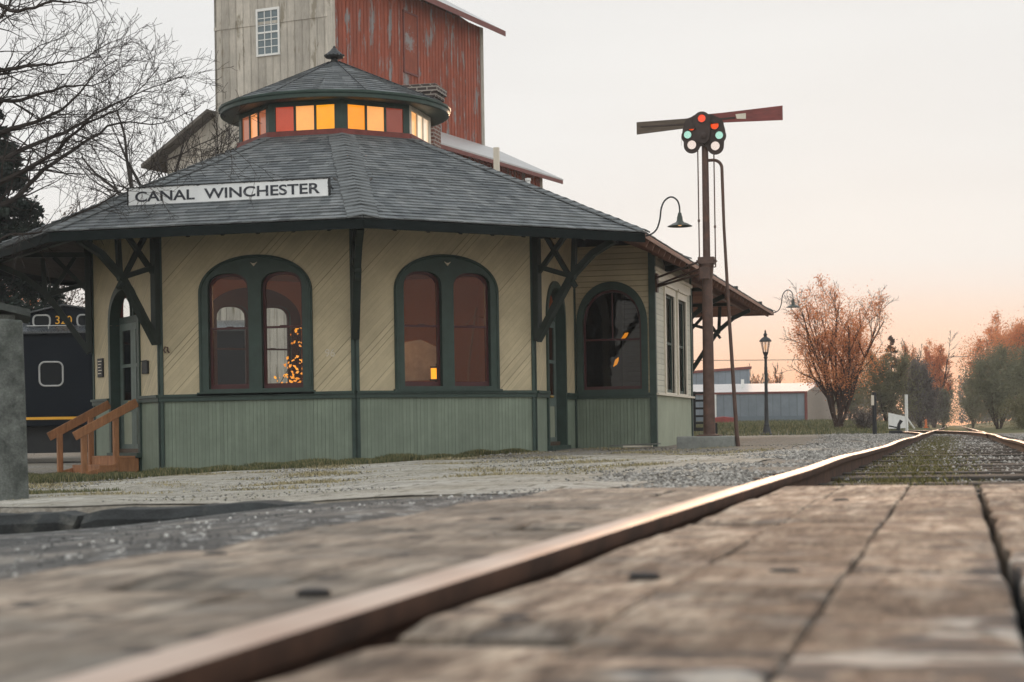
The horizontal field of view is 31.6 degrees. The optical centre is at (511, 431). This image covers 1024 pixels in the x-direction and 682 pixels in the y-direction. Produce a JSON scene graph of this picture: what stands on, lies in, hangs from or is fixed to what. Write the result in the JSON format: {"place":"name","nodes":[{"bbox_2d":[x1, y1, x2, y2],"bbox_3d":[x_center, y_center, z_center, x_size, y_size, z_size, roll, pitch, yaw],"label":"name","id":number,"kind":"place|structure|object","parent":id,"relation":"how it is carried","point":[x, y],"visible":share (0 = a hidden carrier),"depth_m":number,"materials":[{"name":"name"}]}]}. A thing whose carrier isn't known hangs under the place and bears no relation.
{"place":"outdoors","nodes":[
{"label":"outdoors","id":0,"kind":"place"},
{"bbox_2d":[0,492,539,578],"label":"road","id":1,"kind":"structure","parent":0,"point":[287,520],"depth_m":5.60,"materials":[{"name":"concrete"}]},
{"bbox_2d":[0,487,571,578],"bbox_3d":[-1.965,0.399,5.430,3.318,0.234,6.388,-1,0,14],"label":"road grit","id":2,"kind":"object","parent":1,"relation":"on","point":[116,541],"visible":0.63,"depth_m":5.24,"materials":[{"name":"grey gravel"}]},
{"bbox_2d":[0,484,1023,681],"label":"timber crossing","id":3,"kind":"object","parent":1,"relation":"on","point":[884,583],"visible":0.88,"depth_m":2.66,"materials":[{"name":"wood"}]},
{"bbox_2d":[28,448,536,482],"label":"grass","id":4,"kind":"structure","parent":0,"point":[58,477],"depth_m":26.59,"materials":[{"name":"green plant"}]},
{"bbox_2d":[0,443,826,506],"bbox_3d":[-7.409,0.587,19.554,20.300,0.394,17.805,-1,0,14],"label":"pavement","id":5,"kind":"structure","parent":0,"point":[476,484],"depth_m":14.16,"materials":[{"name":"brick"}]},
{"bbox_2d":[29,486,125,494],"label":"grass","id":6,"kind":"structure","parent":5,"relation":"on","point":[45,491],"depth_m":16.39,"materials":[{"name":"green plant"}]},
{"bbox_2d":[609,443,660,446],"bbox_3d":[2.264,0.258,33.695,1.082,0.072,0.241,-1,0,31],"label":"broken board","id":7,"kind":"object","parent":5,"relation":"on","point":[641,445],"visible":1,"depth_m":33.61,"materials":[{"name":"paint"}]},
{"bbox_2d":[465,308,483,381],"bbox_3d":[-0.653,-0.991,32.048,0.473,2.404,0.082,-1,0,14],"label":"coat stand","id":8,"kind":"object","parent":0,"point":[471,343],"visible":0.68,"depth_m":32.07,"materials":[{"name":"brown wood"}]},
{"bbox_2d":[0,421,1023,528],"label":"ground","id":9,"kind":"structure","parent":0,"point":[40,463],"depth_m":30.71,"materials":[{"name":"green plant"}]},
{"bbox_2d":[0,319,28,500],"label":"gate pillar","id":10,"kind":"structure","parent":9,"relation":"on","point":[14,483],"depth_m":14.36,"materials":[{"name":"concrete"}]},
{"bbox_2d":[0,302,29,323],"bbox_3d":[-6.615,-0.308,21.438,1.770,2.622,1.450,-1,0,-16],"label":"cap","id":11,"kind":"object","parent":10,"relation":"on","point":[9,312],"visible":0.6,"depth_m":21.02,"materials":[{"name":"concrete"}]},
{"bbox_2d":[0,109,70,322],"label":"evergreen tree","id":12,"kind":"object","parent":9,"relation":"on","point":[27,292],"visible":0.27,"depth_m":49.82,"materials":[{"name":"green plant"}]},
{"bbox_2d":[9,201,124,306],"bbox_3d":[-15.963,-3.863,64.256,6.548,9.469,5.616,-1,0,43],"label":"tree","id":13,"kind":"object","parent":9,"relation":"on","point":[72,291],"visible":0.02,"depth_m":63.46,"materials":[{"name":"green plant"}]},
{"bbox_2d":[47,399,138,474],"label":"wooden steps","id":14,"kind":"structure","parent":9,"relation":"on","point":[93,464],"depth_m":31.08,"materials":[{"name":"brown wood"}]},
{"bbox_2d":[23,304,244,452],"bbox_3d":[-11.164,-1.184,45.343,9.600,3.857,2.940,-1,0,-4],"label":"caboose","id":15,"kind":"object","parent":9,"relation":"on","point":[58,373],"visible":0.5,"depth_m":44.03,"materials":[{"name":"blue metal"}]},
{"bbox_2d":[32,67,238,204],"bbox_3d":[-9.528,-4.861,52.732,7.872,11.348,7.219,-1,0,-24],"label":"bare tree","id":16,"kind":"object","parent":9,"relation":"on","point":[129,174],"visible":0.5,"depth_m":51.91,"materials":[{"name":"brown plant"}]},
{"bbox_2d":[0,0,283,290],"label":"bare tree","id":17,"kind":"object","parent":9,"relation":"on","point":[27,169],"visible":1,"depth_m":29.10,"materials":[{"name":"brown plant"}]},
{"bbox_2d":[0,500,314,533],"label":"kerb","id":18,"kind":"structure","parent":9,"relation":"on","point":[13,523],"depth_m":8.78,"materials":[{"name":"concrete"}]},
{"bbox_2d":[141,0,562,382],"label":"grain elevator","id":19,"kind":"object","parent":9,"relation":"on","point":[259,44],"visible":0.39,"depth_m":64.19,"materials":[{"name":"wood"}]},
{"bbox_2d":[256,6,280,56],"bbox_3d":[-8.496,-13.909,63.058,0.960,1.660,0.060,-1,0,25],"label":"window","id":20,"kind":"structure","parent":19,"relation":"in","point":[267,35],"depth_m":63.05,"materials":[{"name":"white paint"}]},
{"bbox_2d":[402,9,418,76],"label":"loft door","id":21,"kind":"structure","parent":19,"relation":"in","point":[409,20],"depth_m":67.09,"materials":[{"name":"red wood"}]},
{"bbox_2d":[0,46,775,471],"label":"railway depot","id":22,"kind":"structure","parent":9,"relation":"on","point":[388,248],"depth_m":30.66,"materials":[{"name":"green paint"}]},
{"bbox_2d":[97,358,103,376],"bbox_3d":[-7.474,-1.153,32.890,0.032,0.340,0.280,-1,0,-31],"label":"notice plaque","id":23,"kind":"object","parent":22,"relation":"attached to","point":[100,367],"visible":1,"depth_m":32.85,"materials":[{"name":"paint"}]},
{"bbox_2d":[119,323,134,448],"bbox_3d":[-6.824,-0.768,32.181,0.380,2.290,0.647,-1,0,-2],"label":"door","id":24,"kind":"structure","parent":22,"relation":"in","point":[126,330],"depth_m":32.22,"materials":[{"name":"green paint"}]},
{"bbox_2d":[126,297,135,315],"bbox_3d":[-7.274,-1.711,34.945,0.175,2.320,2.060,-1,0,14],"label":"window","id":25,"kind":"structure","parent":22,"relation":"in","point":[130,307],"depth_m":34.83,"materials":[{"name":"glass"}]},
{"bbox_2d":[133,322,137,448],"bbox_3d":[-6.459,-0.774,31.591,0.697,2.290,0.040,-1,0,59],"label":"door","id":26,"kind":"structure","parent":22,"relation":"in","point":[134,323],"depth_m":31.80,"materials":[{"name":"green paint"}]},
{"bbox_2d":[141,360,148,373],"bbox_3d":[-6.258,-1.097,30.872,0.048,0.230,0.290,-1,0,-31],"label":"junction box","id":27,"kind":"object","parent":22,"relation":"attached to","point":[145,366],"visible":1,"depth_m":30.81,"materials":[{"name":"grey metal"}]},
{"bbox_2d":[127,177,333,205],"bbox_3d":[-4.508,-3.784,29.105,3.460,0.378,0.395,-1,0,14],"label":"station name sign","id":28,"kind":"object","parent":22,"relation":"on","point":[286,188],"visible":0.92,"depth_m":28.90,"materials":[{"name":"white paint"}]},
{"bbox_2d":[216,305,290,384],"bbox_3d":[-5.399,-1.740,37.504,2.060,2.320,0.175,-1,0,-31],"label":"window","id":29,"kind":"structure","parent":22,"relation":"in","point":[288,319],"depth_m":37.37,"materials":[{"name":"green paint"}]},
{"bbox_2d":[197,254,315,395],"bbox_3d":[-4.233,-1.759,29.934,2.060,2.320,0.175,-1,0,14],"label":"window","id":30,"kind":"structure","parent":22,"relation":"in","point":[256,270],"depth_m":29.90,"materials":[{"name":"green paint"}]},
{"bbox_2d":[274,327,301,382],"bbox_3d":[-3.667,-1.281,30.212,0.634,1.026,0.210,-1,0,14],"label":"leaf garland","id":31,"kind":"object","parent":22,"relation":"hanging from","point":[290,365],"visible":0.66,"depth_m":30.21,"materials":[{"name":"orange plant"}]},
{"bbox_2d":[405,340,435,380],"bbox_3d":[-1.916,-1.360,34.662,1.350,0.780,0.040,-1,0,14],"label":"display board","id":32,"kind":"object","parent":22,"relation":"in","point":[420,357],"visible":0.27,"depth_m":34.61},
{"bbox_2d":[430,366,436,380],"bbox_3d":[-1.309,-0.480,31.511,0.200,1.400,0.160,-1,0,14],"label":"lantern","id":33,"kind":"object","parent":22,"relation":"on","point":[433,373],"visible":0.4,"depth_m":31.46,"materials":[{"name":"yellow glass"}]},
{"bbox_2d":[394,254,502,392],"bbox_3d":[-1.098,-1.808,30.417,2.060,2.320,0.175,-1,0,-31],"label":"window","id":34,"kind":"structure","parent":22,"relation":"in","point":[444,269],"depth_m":30.38,"materials":[{"name":"green paint"}]},
{"bbox_2d":[549,322,556,441],"bbox_3d":[0.768,-0.887,33.344,0.132,2.290,0.697,-1,0,14],"label":"door","id":35,"kind":"structure","parent":22,"relation":"in","point":[552,331],"depth_m":33.47,"materials":[{"name":"green paint"}]},
{"bbox_2d":[576,282,648,393],"bbox_3d":[1.915,-1.784,34.514,1.373,2.133,0.155,-1,0,14],"label":"window","id":36,"kind":"structure","parent":22,"relation":"in","point":[612,345],"depth_m":34.53,"materials":[{"name":"green paint"}]},
{"bbox_2d":[646,196,691,236],"bbox_3d":[2.532,-3.550,29.987,0.902,0.688,0.410,-1,0,0],"label":"gooseneck lamp","id":37,"kind":"object","parent":22,"relation":"attached to","point":[679,223],"visible":1,"depth_m":29.97,"materials":[{"name":"green metal"}]},
{"bbox_2d":[663,284,677,394],"bbox_3d":[3.123,-1.818,36.079,0.170,2.163,1.460,-1,0,14],"label":"window","id":38,"kind":"structure","parent":22,"relation":"in","point":[669,290],"depth_m":36.40,"materials":[{"name":"paint"}]},
{"bbox_2d":[676,289,688,395],"bbox_3d":[3.511,-1.824,37.668,0.170,2.163,1.390,-1,0,14],"label":"window","id":39,"kind":"structure","parent":22,"relation":"in","point":[681,311],"depth_m":38.07,"materials":[{"name":"paint"}]},
{"bbox_2d":[773,290,799,312],"bbox_3d":[7.672,-3.651,51.007,0.902,0.688,0.410,-1,0,0],"label":"gooseneck lamp","id":40,"kind":"object","parent":22,"relation":"attached to","point":[792,305],"visible":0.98,"depth_m":50.99,"materials":[{"name":"black metal"}]},
{"bbox_2d":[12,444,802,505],"bbox_3d":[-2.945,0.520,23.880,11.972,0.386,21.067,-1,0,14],"label":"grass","id":41,"kind":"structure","parent":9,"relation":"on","point":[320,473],"depth_m":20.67,"materials":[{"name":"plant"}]},
{"bbox_2d":[480,451,556,455],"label":"gravel","id":42,"kind":"structure","parent":9,"relation":"on","point":[513,453],"depth_m":30.38,"materials":[{"name":"stone"}]},
{"bbox_2d":[51,426,1023,681],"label":"railway track","id":43,"kind":"structure","parent":9,"relation":"on","point":[272,649],"depth_m":2.59,"materials":[{"name":"metal"}]},
{"bbox_2d":[693,392,717,433],"bbox_3d":[4.348,-0.332,42.899,0.920,1.192,1.730,-1,0,0],"label":"baggage cart","id":44,"kind":"object","parent":9,"relation":"on","point":[695,408],"visible":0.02,"depth_m":42.11,"materials":[{"name":"black metal"}]},
{"bbox_2d":[677,436,735,448],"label":"concrete block","id":45,"kind":"structure","parent":9,"relation":"on","point":[690,442],"depth_m":31.34,"materials":[{"name":"grey concrete"}]},
{"bbox_2d":[637,105,782,445],"bbox_3d":[2.942,-2.591,32.386,1.865,5.990,3.840,-1,0,-30],"label":"semaphore signal","id":46,"kind":"object","parent":9,"relation":"on","point":[703,128],"visible":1,"depth_m":31.50,"materials":[{"name":"brown metal"}]},
{"bbox_2d":[693,366,751,384],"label":"metal shed","id":47,"kind":"structure","parent":9,"relation":"on","point":[722,376],"depth_m":112.00,"materials":[{"name":"grey metal"}]},
{"bbox_2d":[715,416,733,422],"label":"red skip","id":48,"kind":"object","parent":9,"relation":"on","point":[724,419],"visible":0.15,"depth_m":97.00,"materials":[{"name":"metal"}]},
{"bbox_2d":[749,364,763,383],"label":"tree","id":49,"kind":"object","parent":9,"relation":"on","point":[754,379],"visible":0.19,"depth_m":130.03,"materials":[{"name":"brown plant"}]},
{"bbox_2d":[693,379,831,421],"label":"metal shed","id":50,"kind":"structure","parent":9,"relation":"on","point":[790,401],"depth_m":100.00,"materials":[{"name":"white paint"}]},
{"bbox_2d":[715,394,716,416],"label":"door","id":51,"kind":"structure","parent":50,"relation":"in","point":[715,394],"depth_m":99.93,"materials":[{"name":"white paint"}]},
{"bbox_2d":[759,330,771,434],"bbox_3d":[8.697,-1.683,62.000,0.420,3.620,0.414,-1,0,14],"label":"street lamp","id":52,"kind":"object","parent":9,"relation":"on","point":[766,428],"visible":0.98,"depth_m":61.95,"materials":[{"name":"black metal"}]},
{"bbox_2d":[767,364,784,382],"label":"tree","id":53,"kind":"object","parent":9,"relation":"on","point":[778,380],"visible":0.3,"depth_m":129.68,"materials":[{"name":"brown plant"}]},
{"bbox_2d":[774,273,900,427],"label":"budding tree","id":54,"kind":"object","parent":9,"relation":"on","point":[853,349],"visible":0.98,"depth_m":74.56,"materials":[{"name":"brown plant"}]},
{"bbox_2d":[822,370,882,419],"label":"tree","id":55,"kind":"object","parent":9,"relation":"on","point":[852,410],"visible":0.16,"depth_m":134.56,"materials":[{"name":"green plant"}]},
{"bbox_2d":[828,401,886,429],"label":"bush","id":56,"kind":"object","parent":9,"relation":"on","point":[860,419],"visible":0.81,"depth_m":72.83,"materials":[{"name":"green plant"}]},
{"bbox_2d":[871,392,876,433],"bbox_3d":[11.596,-0.524,57.989,0.164,1.444,0.174,-1,0,14],"label":"black post","id":57,"kind":"object","parent":9,"relation":"on","point":[874,411],"visible":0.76,"depth_m":57.94,"materials":[{"name":"metal"}]},
{"bbox_2d":[757,375,1014,423],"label":"distant wood","id":58,"kind":"object","parent":9,"relation":"on","point":[963,419],"visible":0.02,"depth_m":248.21,"materials":[{"name":"plant"}]},
{"bbox_2d":[871,335,901,414],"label":"pine tree","id":59,"kind":"object","parent":9,"relation":"on","point":[891,340],"visible":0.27,"depth_m":124.91,"materials":[{"name":"green plant"}]},
{"bbox_2d":[848,339,933,424],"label":"tree","id":60,"kind":"object","parent":9,"relation":"on","point":[886,390],"visible":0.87,"depth_m":104.37,"materials":[{"name":"green plant"}]},
{"bbox_2d":[889,420,902,433],"bbox_3d":[12.726,-0.139,60.029,0.466,0.511,0.240,-1,0,14],"label":"switch stand","id":61,"kind":"object","parent":9,"relation":"on","point":[898,427],"visible":0.76,"depth_m":59.95,"materials":[{"name":"black metal"}]},
{"bbox_2d":[888,395,914,431],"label":"white marker board","id":62,"kind":"object","parent":9,"relation":"on","point":[893,419],"visible":0.86,"depth_m":70.78,"materials":[{"name":"paint"}]},
{"bbox_2d":[887,337,921,418],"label":"tree","id":63,"kind":"object","parent":9,"relation":"on","point":[906,347],"visible":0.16,"depth_m":149.52,"materials":[{"name":"brown plant"}]},
{"bbox_2d":[820,436,1004,487],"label":"grass","id":64,"kind":"structure","parent":9,"relation":"on","point":[909,462],"depth_m":13.59,"materials":[{"name":"green plant"}]},
{"bbox_2d":[894,353,961,428],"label":"tree","id":65,"kind":"object","parent":9,"relation":"on","point":[927,402],"visible":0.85,"depth_m":111.45,"materials":[{"name":"green plant"}]},
{"bbox_2d":[911,330,958,427],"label":"tree","id":66,"kind":"object","parent":9,"relation":"on","point":[938,359],"visible":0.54,"depth_m":139.49,"materials":[{"name":"brown plant"}]},
{"bbox_2d":[930,380,960,428],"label":"tree","id":67,"kind":"object","parent":9,"relation":"on","point":[946,399],"visible":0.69,"depth_m":134.66,"materials":[{"name":"green plant"}]},
{"bbox_2d":[903,430,987,437],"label":"siding track","id":68,"kind":"structure","parent":9,"relation":"on","point":[916,432],"depth_m":57.32,"materials":[{"name":"metal"}]},
{"bbox_2d":[955,367,985,427],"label":"tree","id":69,"kind":"object","parent":9,"relation":"on","point":[971,418],"visible":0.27,"depth_m":129.89,"materials":[{"name":"green plant"}]},
{"bbox_2d":[928,327,1023,429],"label":"tree","id":70,"kind":"object","parent":9,"relation":"on","point":[978,389],"visible":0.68,"depth_m":99.46,"materials":[{"name":"green plant"}]},
{"bbox_2d":[952,306,1014,421],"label":"tree","id":71,"kind":"object","parent":9,"relation":"on","point":[990,330],"visible":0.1,"depth_m":149.83,"materials":[{"name":"brown plant"}]},
{"bbox_2d":[970,306,1023,379],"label":"tree","id":72,"kind":"object","parent":9,"relation":"on","point":[1018,328],"visible":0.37,"depth_m":139.26,"materials":[{"name":"brown plant"}]},
{"bbox_2d":[976,322,1023,424],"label":"tree","id":73,"kind":"object","parent":9,"relation":"on","point":[1020,367],"visible":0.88,"depth_m":92.03,"materials":[{"name":"green plant"}]},
{"bbox_2d":[984,382,1023,429],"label":"bush","id":74,"kind":"object","parent":9,"relation":"on","point":[1017,412],"visible":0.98,"depth_m":83.90,"materials":[{"name":"green plant"}]},
{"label":"utility pole","id":75,"kind":"object","parent":9,"relation":"on","visible":0},
{"bbox_2d":[694,356,969,360],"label":"overhead cable","id":76,"kind":"object","parent":75,"relation":"attached to","point":[804,359],"visible":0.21,"depth_m":149.99,"materials":[{"name":"brown metal"}]},
{"bbox_2d":[0,0,1023,425],"label":"sky","id":77,"kind":"structure","parent":0,"point":[894,159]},
{"bbox_2d":[593,433,915,487],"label":"gravel","id":78,"kind":"structure","parent":0,"point":[721,478],"depth_m":14.74,"materials":[{"name":"grey gravel"}]},
{"bbox_2d":[694,418,912,435],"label":"grass","id":79,"kind":"structure","parent":0,"point":[810,424],"depth_m":73.61,"materials":[{"name":"green plant"}]},
{"bbox_2d":[844,434,1023,498],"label":"gravel","id":80,"kind":"structure","parent":0,"point":[990,456],"depth_m":18.32,"materials":[{"name":"grey gravel"}]}
]}

